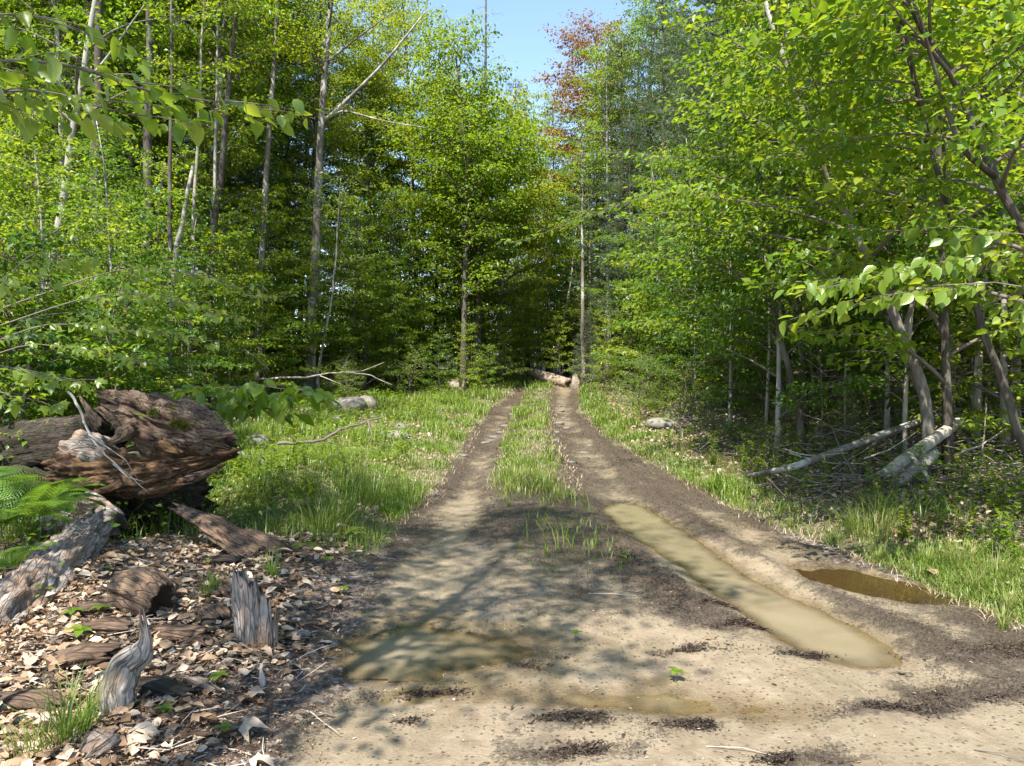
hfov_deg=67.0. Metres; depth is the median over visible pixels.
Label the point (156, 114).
maple tree
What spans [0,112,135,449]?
maple tree
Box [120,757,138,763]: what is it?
fallen leaf
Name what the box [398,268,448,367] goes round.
maple tree
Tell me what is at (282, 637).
fallen leaf
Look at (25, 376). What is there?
maple sapling
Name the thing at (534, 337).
maple sapling
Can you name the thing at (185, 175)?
maple tree
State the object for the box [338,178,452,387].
maple tree
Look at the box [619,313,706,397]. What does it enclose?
maple sapling
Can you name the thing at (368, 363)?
maple sapling
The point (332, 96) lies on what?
maple tree
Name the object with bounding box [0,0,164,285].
maple tree
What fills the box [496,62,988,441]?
birch tree
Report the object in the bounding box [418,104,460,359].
maple tree
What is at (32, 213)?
maple tree
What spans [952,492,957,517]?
weed
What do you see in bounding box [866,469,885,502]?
weed
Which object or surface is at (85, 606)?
wood chunk
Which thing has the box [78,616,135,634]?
wood chunk
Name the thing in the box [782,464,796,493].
weed
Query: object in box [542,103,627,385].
tree
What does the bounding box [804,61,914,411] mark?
maple tree
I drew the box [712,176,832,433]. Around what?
dead sapling
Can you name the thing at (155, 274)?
maple tree
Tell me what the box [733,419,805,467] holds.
shrub
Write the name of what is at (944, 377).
maple tree
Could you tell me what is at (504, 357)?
maple sapling
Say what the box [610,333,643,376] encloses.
maple sapling
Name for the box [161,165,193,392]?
dead pole
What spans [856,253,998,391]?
maple sapling
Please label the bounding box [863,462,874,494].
weed
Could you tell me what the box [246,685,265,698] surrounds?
fallen leaf
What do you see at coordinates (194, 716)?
fallen leaf
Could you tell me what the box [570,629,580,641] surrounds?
seedling
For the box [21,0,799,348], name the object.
sky
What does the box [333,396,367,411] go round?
rock
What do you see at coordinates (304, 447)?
weed
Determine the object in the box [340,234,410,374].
maple tree
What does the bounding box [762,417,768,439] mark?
weed
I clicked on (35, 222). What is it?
maple tree
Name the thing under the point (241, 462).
weed
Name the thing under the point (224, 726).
seedling
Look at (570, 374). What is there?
pine tree
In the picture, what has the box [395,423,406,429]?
rock
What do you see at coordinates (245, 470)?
weed
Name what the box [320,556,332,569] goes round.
seedling
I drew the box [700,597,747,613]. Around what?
debris clod
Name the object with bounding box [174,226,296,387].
maple tree
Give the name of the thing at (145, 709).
fallen leaf
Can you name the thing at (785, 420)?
shrub
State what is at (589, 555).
wet debris
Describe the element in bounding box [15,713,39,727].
fallen leaf
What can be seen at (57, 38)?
maple tree
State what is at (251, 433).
weed
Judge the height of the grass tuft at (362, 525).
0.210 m
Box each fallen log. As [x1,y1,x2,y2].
[522,368,570,387]
[746,407,962,477]
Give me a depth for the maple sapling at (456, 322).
49.15 m
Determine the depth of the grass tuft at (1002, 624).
4.70 m
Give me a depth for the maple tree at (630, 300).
27.09 m
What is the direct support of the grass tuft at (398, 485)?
on the ground at (452, 579)
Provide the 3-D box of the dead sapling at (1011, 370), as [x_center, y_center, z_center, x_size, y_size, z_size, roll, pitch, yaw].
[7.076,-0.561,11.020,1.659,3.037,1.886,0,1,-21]
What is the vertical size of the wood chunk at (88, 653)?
0.110 m
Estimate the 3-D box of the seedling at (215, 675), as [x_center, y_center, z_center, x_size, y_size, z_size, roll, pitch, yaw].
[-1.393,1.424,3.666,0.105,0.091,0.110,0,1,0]
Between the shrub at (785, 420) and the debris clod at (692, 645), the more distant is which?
the shrub at (785, 420)
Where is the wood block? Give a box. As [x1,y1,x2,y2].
[106,566,176,617]
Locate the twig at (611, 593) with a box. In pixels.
[588,593,637,595]
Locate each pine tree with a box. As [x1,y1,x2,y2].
[47,0,272,387]
[89,0,102,410]
[189,0,374,380]
[217,137,324,310]
[333,157,379,305]
[467,78,547,373]
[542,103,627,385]
[550,206,588,375]
[556,79,639,374]
[560,34,657,378]
[579,18,671,374]
[580,109,664,384]
[589,0,695,379]
[615,0,804,350]
[618,0,811,386]
[634,0,751,383]
[670,0,845,430]
[674,0,840,387]
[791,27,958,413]
[855,15,937,423]
[916,6,1023,424]
[980,11,989,385]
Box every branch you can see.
[67,391,146,490]
[252,362,391,386]
[277,415,386,444]
[774,220,1023,359]
[781,473,821,482]
[789,452,862,463]
[815,410,885,437]
[831,398,939,469]
[832,427,853,473]
[863,432,916,458]
[901,390,963,426]
[908,454,952,511]
[939,463,1002,480]
[959,426,1007,453]
[980,394,986,469]
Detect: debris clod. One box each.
[326,681,487,702]
[390,713,431,726]
[478,704,665,736]
[494,654,586,669]
[520,732,646,764]
[601,533,658,597]
[635,636,743,661]
[639,715,779,734]
[640,561,712,636]
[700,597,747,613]
[700,616,780,634]
[727,742,880,765]
[752,644,911,663]
[805,697,996,719]
[869,673,1023,711]
[889,638,1023,665]
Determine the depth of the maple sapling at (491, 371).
30.92 m
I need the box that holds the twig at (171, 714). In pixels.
[133,713,199,718]
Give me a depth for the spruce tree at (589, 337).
32.88 m
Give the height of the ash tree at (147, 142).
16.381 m
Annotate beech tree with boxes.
[0,0,237,342]
[594,13,925,459]
[642,0,1023,477]
[854,6,989,406]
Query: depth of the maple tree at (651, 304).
23.92 m
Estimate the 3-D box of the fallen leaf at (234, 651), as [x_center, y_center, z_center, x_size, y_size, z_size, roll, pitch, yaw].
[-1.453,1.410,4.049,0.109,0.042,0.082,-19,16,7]
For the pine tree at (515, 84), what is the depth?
51.59 m
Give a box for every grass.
[0,365,1023,628]
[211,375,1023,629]
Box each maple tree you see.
[0,0,124,250]
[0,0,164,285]
[0,0,211,292]
[0,4,38,141]
[0,81,158,421]
[0,82,125,363]
[0,111,254,419]
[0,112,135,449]
[0,136,54,363]
[0,138,63,390]
[0,213,63,406]
[0,227,95,413]
[1,4,54,228]
[1,4,81,228]
[1,202,77,325]
[2,0,183,293]
[4,148,124,375]
[19,0,221,389]
[22,16,162,240]
[22,30,165,266]
[22,149,197,388]
[36,74,214,390]
[42,0,242,225]
[56,177,222,392]
[56,185,181,413]
[61,143,282,387]
[90,0,342,398]
[91,0,287,385]
[117,18,210,290]
[117,214,200,376]
[121,135,266,389]
[137,9,311,373]
[138,0,274,391]
[138,182,252,394]
[140,10,278,268]
[142,205,261,396]
[153,151,222,338]
[159,177,233,332]
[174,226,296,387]
[176,0,323,382]
[180,196,322,409]
[180,230,300,387]
[195,124,342,369]
[196,0,298,406]
[198,186,360,390]
[204,0,333,402]
[214,0,359,370]
[221,196,330,353]
[221,211,352,391]
[230,0,412,350]
[245,241,347,391]
[253,201,373,386]
[256,0,426,401]
[258,1,370,368]
[258,230,325,337]
[265,183,374,388]
[289,0,464,372]
[293,205,381,379]
[299,42,445,376]
[301,189,402,395]
[301,206,413,388]
[303,235,416,391]
[319,208,366,367]
[322,95,419,319]
[329,0,490,377]
[329,264,396,382]
[334,106,488,381]
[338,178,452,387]
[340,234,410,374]
[352,253,434,390]
[353,205,458,381]
[358,161,442,375]
[361,285,426,376]
[362,283,437,385]
[369,4,555,387]
[386,230,483,366]
[389,73,486,373]
[391,277,460,377]
[398,77,511,373]
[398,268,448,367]
[401,69,569,380]
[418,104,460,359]
[418,153,513,369]
[420,199,524,359]
[423,297,449,366]
[431,279,471,375]
[439,72,592,378]
[440,228,536,344]
[440,233,514,373]
[455,311,495,366]
[469,271,548,368]
[486,172,592,372]
[496,158,564,366]
[505,269,572,369]
[506,275,562,368]
[509,149,637,369]
[510,86,599,371]
[541,294,601,372]
[548,163,656,358]
[552,271,616,363]
[553,228,616,370]
[560,263,616,359]
[561,0,706,372]
[576,149,722,384]
[590,135,735,395]
[597,169,692,382]
[597,272,693,353]
[604,298,672,369]
[609,133,762,388]
[612,12,731,370]
[613,121,796,383]
[615,23,890,420]
[617,65,804,367]
[623,0,964,431]
[635,0,914,458]
[640,7,714,366]
[644,121,821,432]
[647,141,719,387]
[663,178,860,389]
[696,57,872,402]
[711,0,970,406]
[730,0,1023,474]
[741,58,917,402]
[743,157,854,398]
[751,43,960,418]
[775,29,1015,440]
[793,0,1023,450]
[793,29,999,417]
[800,7,1014,408]
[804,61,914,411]
[825,0,1023,418]
[871,2,1023,183]
[871,128,1010,413]
[891,159,1020,345]
[905,135,1023,406]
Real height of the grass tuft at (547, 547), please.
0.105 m
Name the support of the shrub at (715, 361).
on the ground at (452, 579)
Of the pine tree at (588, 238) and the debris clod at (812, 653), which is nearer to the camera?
the debris clod at (812, 653)
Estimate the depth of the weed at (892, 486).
7.44 m
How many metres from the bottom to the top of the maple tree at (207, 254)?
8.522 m
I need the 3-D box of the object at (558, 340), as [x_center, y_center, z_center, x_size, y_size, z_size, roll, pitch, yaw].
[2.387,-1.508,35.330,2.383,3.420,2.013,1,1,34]
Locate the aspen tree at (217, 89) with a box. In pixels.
[159,0,307,402]
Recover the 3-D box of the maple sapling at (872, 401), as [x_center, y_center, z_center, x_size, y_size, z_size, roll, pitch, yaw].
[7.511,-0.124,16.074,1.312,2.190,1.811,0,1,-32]
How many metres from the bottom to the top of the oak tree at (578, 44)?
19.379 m
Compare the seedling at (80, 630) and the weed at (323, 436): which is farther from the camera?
the weed at (323, 436)
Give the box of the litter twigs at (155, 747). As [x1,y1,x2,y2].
[0,505,389,765]
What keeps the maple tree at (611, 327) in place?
on the ground at (452, 579)
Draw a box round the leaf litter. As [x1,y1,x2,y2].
[0,369,1023,765]
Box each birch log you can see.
[875,417,961,479]
[888,448,940,487]
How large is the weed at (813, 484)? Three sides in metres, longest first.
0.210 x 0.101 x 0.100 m
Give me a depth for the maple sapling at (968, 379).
10.32 m
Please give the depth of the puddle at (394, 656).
4.37 m
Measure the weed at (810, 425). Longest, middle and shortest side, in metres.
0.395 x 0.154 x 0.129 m
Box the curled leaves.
[0,479,392,765]
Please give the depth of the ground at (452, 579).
4.52 m
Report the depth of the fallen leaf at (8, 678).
3.60 m
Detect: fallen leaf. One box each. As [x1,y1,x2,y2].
[0,626,8,632]
[0,677,12,687]
[0,708,19,712]
[2,687,16,690]
[2,757,29,765]
[15,656,46,668]
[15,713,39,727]
[20,652,33,658]
[24,631,43,637]
[32,620,48,627]
[34,746,59,761]
[42,652,52,660]
[57,653,67,663]
[63,629,77,635]
[63,687,79,692]
[78,679,97,690]
[79,570,91,575]
[82,710,107,721]
[83,668,96,676]
[87,670,104,680]
[89,636,102,641]
[107,706,128,717]
[115,732,126,745]
[115,734,146,751]
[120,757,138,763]
[131,721,159,735]
[132,550,146,553]
[140,705,164,716]
[156,610,172,615]
[160,713,172,724]
[161,695,178,699]
[174,706,196,711]
[177,588,187,592]
[180,652,195,660]
[185,645,202,652]
[190,712,211,721]
[195,617,214,621]
[204,670,217,677]
[204,714,216,720]
[217,729,236,736]
[221,658,233,666]
[225,648,243,656]
[228,646,242,649]
[236,716,267,742]
[242,558,255,562]
[244,698,259,700]
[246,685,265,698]
[246,753,273,765]
[251,644,267,657]
[256,645,274,657]
[275,548,292,551]
[278,636,291,639]
[286,630,310,638]
[290,642,304,649]
[303,590,316,597]
[311,712,333,717]
[316,640,331,643]
[330,575,340,582]
[333,586,343,592]
[925,569,938,574]
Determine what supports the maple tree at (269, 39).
on the ground at (452, 579)
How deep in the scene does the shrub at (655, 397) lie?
20.75 m
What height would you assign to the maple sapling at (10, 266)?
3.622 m
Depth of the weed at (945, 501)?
6.90 m
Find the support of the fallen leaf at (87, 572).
on the leaf litter
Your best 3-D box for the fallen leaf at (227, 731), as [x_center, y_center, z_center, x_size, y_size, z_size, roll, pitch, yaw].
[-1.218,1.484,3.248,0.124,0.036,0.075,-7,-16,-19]
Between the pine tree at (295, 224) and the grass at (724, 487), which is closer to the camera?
the grass at (724, 487)
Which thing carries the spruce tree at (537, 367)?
on the ground at (452, 579)
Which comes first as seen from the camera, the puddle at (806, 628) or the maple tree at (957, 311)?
the puddle at (806, 628)
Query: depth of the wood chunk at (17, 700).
3.36 m
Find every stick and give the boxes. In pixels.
[242,349,269,370]
[784,448,840,455]
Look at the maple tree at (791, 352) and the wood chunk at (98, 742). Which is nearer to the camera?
the wood chunk at (98, 742)
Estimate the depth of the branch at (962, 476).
8.40 m
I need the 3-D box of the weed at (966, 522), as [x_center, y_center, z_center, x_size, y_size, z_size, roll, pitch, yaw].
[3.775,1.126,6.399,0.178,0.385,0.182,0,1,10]
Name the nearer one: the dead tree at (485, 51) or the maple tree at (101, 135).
the maple tree at (101, 135)
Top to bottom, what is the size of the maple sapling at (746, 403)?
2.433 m
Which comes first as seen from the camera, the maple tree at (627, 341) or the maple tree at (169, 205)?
the maple tree at (169, 205)
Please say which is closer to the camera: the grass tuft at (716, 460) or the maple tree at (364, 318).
the grass tuft at (716, 460)
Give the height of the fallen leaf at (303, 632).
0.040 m
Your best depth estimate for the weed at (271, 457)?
9.57 m
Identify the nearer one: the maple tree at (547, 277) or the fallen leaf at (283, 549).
the fallen leaf at (283, 549)
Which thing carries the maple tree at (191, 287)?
on the ground at (452, 579)
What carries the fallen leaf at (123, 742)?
on the leaf litter
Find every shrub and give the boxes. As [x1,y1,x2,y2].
[260,372,292,407]
[319,353,364,396]
[320,375,350,394]
[333,360,370,397]
[375,365,400,385]
[379,344,433,397]
[416,354,441,378]
[577,353,623,390]
[604,352,666,413]
[607,348,670,419]
[634,344,689,401]
[634,384,676,409]
[640,383,664,404]
[649,366,709,435]
[659,377,680,403]
[664,354,735,406]
[678,330,771,386]
[688,386,745,441]
[699,323,759,390]
[731,395,818,445]
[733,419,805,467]
[805,387,878,454]
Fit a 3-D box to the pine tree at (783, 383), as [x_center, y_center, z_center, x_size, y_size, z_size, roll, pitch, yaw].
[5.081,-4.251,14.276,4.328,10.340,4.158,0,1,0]
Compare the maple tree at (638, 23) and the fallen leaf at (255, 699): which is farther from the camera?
the maple tree at (638, 23)
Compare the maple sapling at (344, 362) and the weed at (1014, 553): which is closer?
the weed at (1014, 553)
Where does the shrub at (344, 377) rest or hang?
on the ground at (452, 579)
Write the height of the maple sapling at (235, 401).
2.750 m
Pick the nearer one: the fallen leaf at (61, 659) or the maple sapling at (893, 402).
the fallen leaf at (61, 659)
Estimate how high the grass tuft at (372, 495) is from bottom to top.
0.552 m
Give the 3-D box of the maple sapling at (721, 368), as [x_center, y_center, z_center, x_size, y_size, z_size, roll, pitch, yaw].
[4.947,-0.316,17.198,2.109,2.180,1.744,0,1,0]
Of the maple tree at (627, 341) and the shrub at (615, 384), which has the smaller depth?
the shrub at (615, 384)
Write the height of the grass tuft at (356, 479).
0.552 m
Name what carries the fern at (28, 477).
on the ground at (452, 579)
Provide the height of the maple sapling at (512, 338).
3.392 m
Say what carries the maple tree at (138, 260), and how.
on the ground at (452, 579)
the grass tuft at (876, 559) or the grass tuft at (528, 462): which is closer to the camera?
the grass tuft at (876, 559)
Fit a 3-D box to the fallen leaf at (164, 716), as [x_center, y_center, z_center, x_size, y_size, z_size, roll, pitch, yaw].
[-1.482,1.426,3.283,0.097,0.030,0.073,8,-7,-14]
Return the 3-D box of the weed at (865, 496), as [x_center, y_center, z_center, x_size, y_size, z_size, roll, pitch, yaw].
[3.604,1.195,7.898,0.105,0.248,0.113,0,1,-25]
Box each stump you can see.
[461,374,465,390]
[571,373,579,388]
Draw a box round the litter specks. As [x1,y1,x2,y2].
[286,484,1023,765]
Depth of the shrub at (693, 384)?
17.75 m
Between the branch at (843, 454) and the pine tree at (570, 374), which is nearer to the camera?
the branch at (843, 454)
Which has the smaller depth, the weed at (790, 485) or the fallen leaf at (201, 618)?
the fallen leaf at (201, 618)
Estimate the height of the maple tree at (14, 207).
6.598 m
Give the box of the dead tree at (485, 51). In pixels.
[467,0,505,371]
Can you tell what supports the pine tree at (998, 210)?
on the ground at (452, 579)
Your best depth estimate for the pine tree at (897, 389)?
14.94 m
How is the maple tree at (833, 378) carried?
on the ground at (452, 579)
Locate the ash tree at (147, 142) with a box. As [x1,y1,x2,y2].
[139,3,152,390]
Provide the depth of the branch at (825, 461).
9.58 m
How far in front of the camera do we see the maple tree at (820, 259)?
20.64 m
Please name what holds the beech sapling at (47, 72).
on the ground at (452, 579)
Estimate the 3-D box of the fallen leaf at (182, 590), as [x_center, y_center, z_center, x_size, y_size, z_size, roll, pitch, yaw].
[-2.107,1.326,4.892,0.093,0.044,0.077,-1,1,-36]
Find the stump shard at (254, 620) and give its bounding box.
[231,567,278,649]
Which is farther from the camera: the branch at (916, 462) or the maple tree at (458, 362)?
the maple tree at (458, 362)
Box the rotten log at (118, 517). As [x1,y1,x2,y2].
[28,491,131,539]
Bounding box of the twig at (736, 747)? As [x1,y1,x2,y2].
[706,746,772,755]
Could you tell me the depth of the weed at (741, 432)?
11.71 m
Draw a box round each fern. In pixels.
[0,466,91,514]
[0,468,90,524]
[0,541,52,570]
[17,477,107,524]
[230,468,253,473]
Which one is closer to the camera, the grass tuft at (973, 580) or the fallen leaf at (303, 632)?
the fallen leaf at (303, 632)
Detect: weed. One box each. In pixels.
[233,455,243,475]
[238,450,244,474]
[241,462,251,481]
[243,431,254,446]
[254,450,263,478]
[266,479,276,507]
[267,454,275,470]
[268,425,277,445]
[271,443,278,459]
[287,434,298,465]
[298,437,308,462]
[298,448,311,489]
[301,470,310,495]
[304,472,319,500]
[318,427,332,448]
[333,440,343,469]
[339,458,351,496]
[376,448,383,461]
[391,448,399,468]
[396,440,404,453]
[398,431,409,457]
[690,435,696,447]
[706,429,720,453]
[709,436,717,461]
[739,430,748,457]
[739,445,747,471]
[746,440,754,468]
[752,454,764,477]
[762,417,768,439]
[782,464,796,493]
[783,441,798,463]
[792,434,803,460]
[797,470,812,497]
[807,424,811,443]
[809,432,818,451]
[810,478,816,492]
[820,455,831,490]
[825,448,837,478]
[833,454,842,471]
[854,487,864,510]
[856,444,869,470]
[861,488,871,509]
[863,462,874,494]
[865,494,876,512]
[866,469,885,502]
[879,478,886,494]
[884,472,899,514]
[895,501,914,539]
[913,485,921,503]
[915,444,931,485]
[918,475,935,505]
[922,479,937,514]
[932,512,944,534]
[933,503,940,520]
[934,486,945,511]
[938,496,951,523]
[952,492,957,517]
[954,496,979,536]
[955,444,968,473]
[962,469,970,491]
[967,501,975,517]
[973,475,988,500]
[976,444,988,469]
[981,510,1012,558]
[987,485,1006,520]
[997,482,1010,520]
[997,501,1020,543]
[1006,523,1020,563]
[1013,463,1023,490]
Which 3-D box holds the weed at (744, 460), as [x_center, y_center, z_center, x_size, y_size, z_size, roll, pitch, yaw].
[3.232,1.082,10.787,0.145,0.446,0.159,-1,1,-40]
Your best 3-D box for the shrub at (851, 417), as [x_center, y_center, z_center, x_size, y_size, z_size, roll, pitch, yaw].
[4.786,0.631,11.185,1.017,1.223,1.029,0,1,10]
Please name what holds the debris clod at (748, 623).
on the ground at (452, 579)
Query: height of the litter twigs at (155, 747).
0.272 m
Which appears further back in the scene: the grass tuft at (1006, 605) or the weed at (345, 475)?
the weed at (345, 475)
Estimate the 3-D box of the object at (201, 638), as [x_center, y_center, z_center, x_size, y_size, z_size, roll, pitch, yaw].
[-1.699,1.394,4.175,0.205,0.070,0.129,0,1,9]
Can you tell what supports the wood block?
on the ground at (452, 579)
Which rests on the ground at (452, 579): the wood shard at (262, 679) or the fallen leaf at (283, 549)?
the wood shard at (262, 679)
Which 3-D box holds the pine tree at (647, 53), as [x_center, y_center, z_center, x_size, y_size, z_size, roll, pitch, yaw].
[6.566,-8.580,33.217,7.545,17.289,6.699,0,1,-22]
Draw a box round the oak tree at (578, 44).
[531,6,658,373]
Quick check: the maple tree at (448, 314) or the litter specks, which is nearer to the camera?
the litter specks
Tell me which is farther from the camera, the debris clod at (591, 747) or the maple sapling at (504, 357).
the maple sapling at (504, 357)
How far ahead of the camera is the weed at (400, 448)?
13.32 m
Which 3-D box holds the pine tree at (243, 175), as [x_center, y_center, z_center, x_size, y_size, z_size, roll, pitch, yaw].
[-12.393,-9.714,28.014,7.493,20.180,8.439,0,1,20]
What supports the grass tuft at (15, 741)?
on the ground at (452, 579)
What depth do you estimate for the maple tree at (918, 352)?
14.35 m
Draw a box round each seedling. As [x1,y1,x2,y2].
[60,607,82,620]
[65,625,91,639]
[88,604,110,616]
[152,702,173,713]
[205,670,228,684]
[213,721,234,736]
[292,542,318,564]
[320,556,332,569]
[337,585,348,593]
[344,527,361,542]
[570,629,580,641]
[669,666,684,681]
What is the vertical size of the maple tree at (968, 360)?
20.450 m
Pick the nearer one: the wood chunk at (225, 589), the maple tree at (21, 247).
the wood chunk at (225, 589)
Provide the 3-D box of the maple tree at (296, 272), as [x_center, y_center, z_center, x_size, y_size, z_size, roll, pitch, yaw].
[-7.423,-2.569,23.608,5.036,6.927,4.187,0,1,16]
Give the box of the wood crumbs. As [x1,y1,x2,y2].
[0,483,419,765]
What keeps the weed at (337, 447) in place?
on the ground at (452, 579)
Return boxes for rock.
[244,434,269,447]
[329,415,343,423]
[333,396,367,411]
[360,395,376,410]
[376,430,409,439]
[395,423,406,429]
[446,379,458,387]
[644,418,678,428]
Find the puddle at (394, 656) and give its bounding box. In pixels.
[353,630,499,678]
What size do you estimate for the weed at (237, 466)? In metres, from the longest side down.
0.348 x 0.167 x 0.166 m
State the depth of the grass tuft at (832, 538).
6.96 m
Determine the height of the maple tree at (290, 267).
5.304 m
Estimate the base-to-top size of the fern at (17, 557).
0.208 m
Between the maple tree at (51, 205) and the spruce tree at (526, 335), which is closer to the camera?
the maple tree at (51, 205)
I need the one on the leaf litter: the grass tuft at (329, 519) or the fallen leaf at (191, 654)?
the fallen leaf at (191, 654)
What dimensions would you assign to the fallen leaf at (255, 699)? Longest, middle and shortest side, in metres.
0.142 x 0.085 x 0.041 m
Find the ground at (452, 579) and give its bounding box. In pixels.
[0,349,1023,765]
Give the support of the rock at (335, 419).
on the ground at (452, 579)
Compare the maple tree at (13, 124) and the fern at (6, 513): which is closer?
the fern at (6, 513)
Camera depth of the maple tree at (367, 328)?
26.68 m
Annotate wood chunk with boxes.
[0,687,73,712]
[41,642,124,668]
[54,601,119,615]
[77,727,126,760]
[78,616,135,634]
[135,675,197,698]
[149,623,219,640]
[167,502,274,558]
[171,730,220,738]
[174,676,226,696]
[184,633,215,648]
[192,554,243,565]
[198,602,231,624]
[216,583,231,595]
[235,526,300,555]
[265,584,289,591]
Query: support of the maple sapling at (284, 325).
on the ground at (452, 579)
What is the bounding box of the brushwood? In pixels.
[688,399,1023,503]
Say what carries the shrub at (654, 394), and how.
on the ground at (452, 579)
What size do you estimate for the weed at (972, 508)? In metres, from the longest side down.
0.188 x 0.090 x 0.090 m
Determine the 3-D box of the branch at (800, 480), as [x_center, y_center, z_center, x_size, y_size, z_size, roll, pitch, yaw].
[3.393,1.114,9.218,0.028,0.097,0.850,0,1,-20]
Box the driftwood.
[96,608,152,714]
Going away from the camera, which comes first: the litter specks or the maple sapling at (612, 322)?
the litter specks
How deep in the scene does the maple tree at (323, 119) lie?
24.80 m
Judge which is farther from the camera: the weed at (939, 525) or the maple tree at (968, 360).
the maple tree at (968, 360)
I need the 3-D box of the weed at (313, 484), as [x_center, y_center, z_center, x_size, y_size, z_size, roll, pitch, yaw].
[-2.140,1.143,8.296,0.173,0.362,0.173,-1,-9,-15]
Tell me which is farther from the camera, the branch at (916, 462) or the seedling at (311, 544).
the branch at (916, 462)
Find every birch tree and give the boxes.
[120,0,276,385]
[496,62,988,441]
[555,123,618,375]
[709,0,1023,456]
[714,0,1023,312]
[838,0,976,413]
[1009,4,1023,423]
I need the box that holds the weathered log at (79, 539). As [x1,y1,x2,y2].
[0,507,112,636]
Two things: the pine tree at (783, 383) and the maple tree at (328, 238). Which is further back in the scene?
the maple tree at (328, 238)
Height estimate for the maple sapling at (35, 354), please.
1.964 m
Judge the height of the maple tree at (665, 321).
8.412 m
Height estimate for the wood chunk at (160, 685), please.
0.078 m
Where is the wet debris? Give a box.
[249,393,1023,765]
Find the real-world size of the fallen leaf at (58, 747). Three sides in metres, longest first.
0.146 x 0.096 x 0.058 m
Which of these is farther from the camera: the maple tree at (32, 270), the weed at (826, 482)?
the maple tree at (32, 270)
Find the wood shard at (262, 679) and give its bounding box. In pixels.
[259,667,265,686]
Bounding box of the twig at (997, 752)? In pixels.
[974,749,1023,761]
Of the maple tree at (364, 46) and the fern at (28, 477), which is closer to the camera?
the fern at (28, 477)
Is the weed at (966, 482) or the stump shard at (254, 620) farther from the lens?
the weed at (966, 482)
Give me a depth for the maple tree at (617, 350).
24.34 m
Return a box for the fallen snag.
[0,390,242,536]
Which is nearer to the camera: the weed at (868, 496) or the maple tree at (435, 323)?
the weed at (868, 496)
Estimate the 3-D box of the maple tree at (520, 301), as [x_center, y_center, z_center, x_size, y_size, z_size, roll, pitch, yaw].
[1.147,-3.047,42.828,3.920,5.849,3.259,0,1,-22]
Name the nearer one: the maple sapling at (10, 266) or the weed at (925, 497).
the weed at (925, 497)
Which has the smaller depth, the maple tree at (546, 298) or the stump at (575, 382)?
the stump at (575, 382)
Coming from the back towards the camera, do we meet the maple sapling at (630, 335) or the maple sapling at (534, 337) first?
the maple sapling at (534, 337)
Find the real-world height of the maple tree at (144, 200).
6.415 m
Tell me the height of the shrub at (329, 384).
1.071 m
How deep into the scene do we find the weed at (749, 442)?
11.09 m
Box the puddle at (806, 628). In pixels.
[605,503,884,664]
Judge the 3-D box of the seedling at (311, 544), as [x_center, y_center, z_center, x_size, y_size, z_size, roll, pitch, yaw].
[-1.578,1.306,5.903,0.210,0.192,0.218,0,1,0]
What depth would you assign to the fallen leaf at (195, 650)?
4.09 m
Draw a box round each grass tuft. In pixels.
[0,660,123,748]
[0,701,74,762]
[54,669,116,731]
[193,574,219,597]
[205,565,224,590]
[237,542,290,578]
[271,462,325,497]
[274,463,407,528]
[278,488,364,535]
[314,446,389,492]
[330,462,428,509]
[347,511,377,533]
[373,469,423,490]
[394,447,430,469]
[513,450,540,469]
[515,457,556,481]
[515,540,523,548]
[542,543,550,553]
[549,458,560,468]
[667,441,694,452]
[706,448,726,464]
[722,460,753,474]
[743,467,770,483]
[815,521,850,545]
[828,495,929,543]
[832,501,870,529]
[868,545,893,562]
[907,534,949,567]
[928,532,998,567]
[940,562,999,593]
[950,543,1023,580]
[966,510,1022,537]
[981,579,1022,612]
[989,601,1016,630]
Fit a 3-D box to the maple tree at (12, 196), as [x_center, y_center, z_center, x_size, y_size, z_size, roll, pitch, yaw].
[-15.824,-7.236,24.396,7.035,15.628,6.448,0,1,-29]
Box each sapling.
[0,11,332,146]
[0,226,102,459]
[0,230,41,366]
[0,252,109,418]
[0,257,82,382]
[0,263,297,370]
[0,288,166,444]
[0,295,76,423]
[1,269,99,411]
[3,340,63,410]
[19,265,341,427]
[22,271,211,445]
[46,294,117,406]
[72,258,188,442]
[74,297,190,445]
[94,321,180,404]
[153,283,227,389]
[220,309,289,380]
[231,319,297,392]
[243,287,301,374]
[270,168,383,388]
[282,299,354,390]
[301,334,364,385]
[334,286,399,393]
[419,333,460,393]
[440,297,471,367]
[444,321,484,389]
[469,344,509,383]
[480,319,531,384]
[486,313,526,379]
[491,292,553,365]
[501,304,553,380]
[536,293,616,364]
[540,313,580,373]
[580,297,620,380]
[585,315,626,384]
[598,275,648,390]
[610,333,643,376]
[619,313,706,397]
[624,301,698,382]
[637,320,692,389]
[686,325,788,409]
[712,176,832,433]
[723,321,807,421]
[761,301,880,449]
[769,286,962,427]
[794,136,1016,452]
[794,323,843,413]
[806,360,884,398]
[810,319,882,427]
[827,352,917,419]
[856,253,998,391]
[863,308,913,423]
[894,296,1006,428]
[949,302,1023,435]
[952,274,1023,416]
[956,273,1007,401]
[970,357,995,409]
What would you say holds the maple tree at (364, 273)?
on the ground at (452, 579)
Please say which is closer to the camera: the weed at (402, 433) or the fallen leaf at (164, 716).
the fallen leaf at (164, 716)
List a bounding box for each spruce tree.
[486,262,543,371]
[521,175,563,369]
[525,163,626,375]
[548,181,592,373]
[568,310,605,382]
[569,39,642,378]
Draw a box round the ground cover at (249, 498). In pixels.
[0,361,1023,597]
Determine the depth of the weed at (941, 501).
7.35 m
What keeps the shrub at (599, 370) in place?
on the ground at (452, 579)

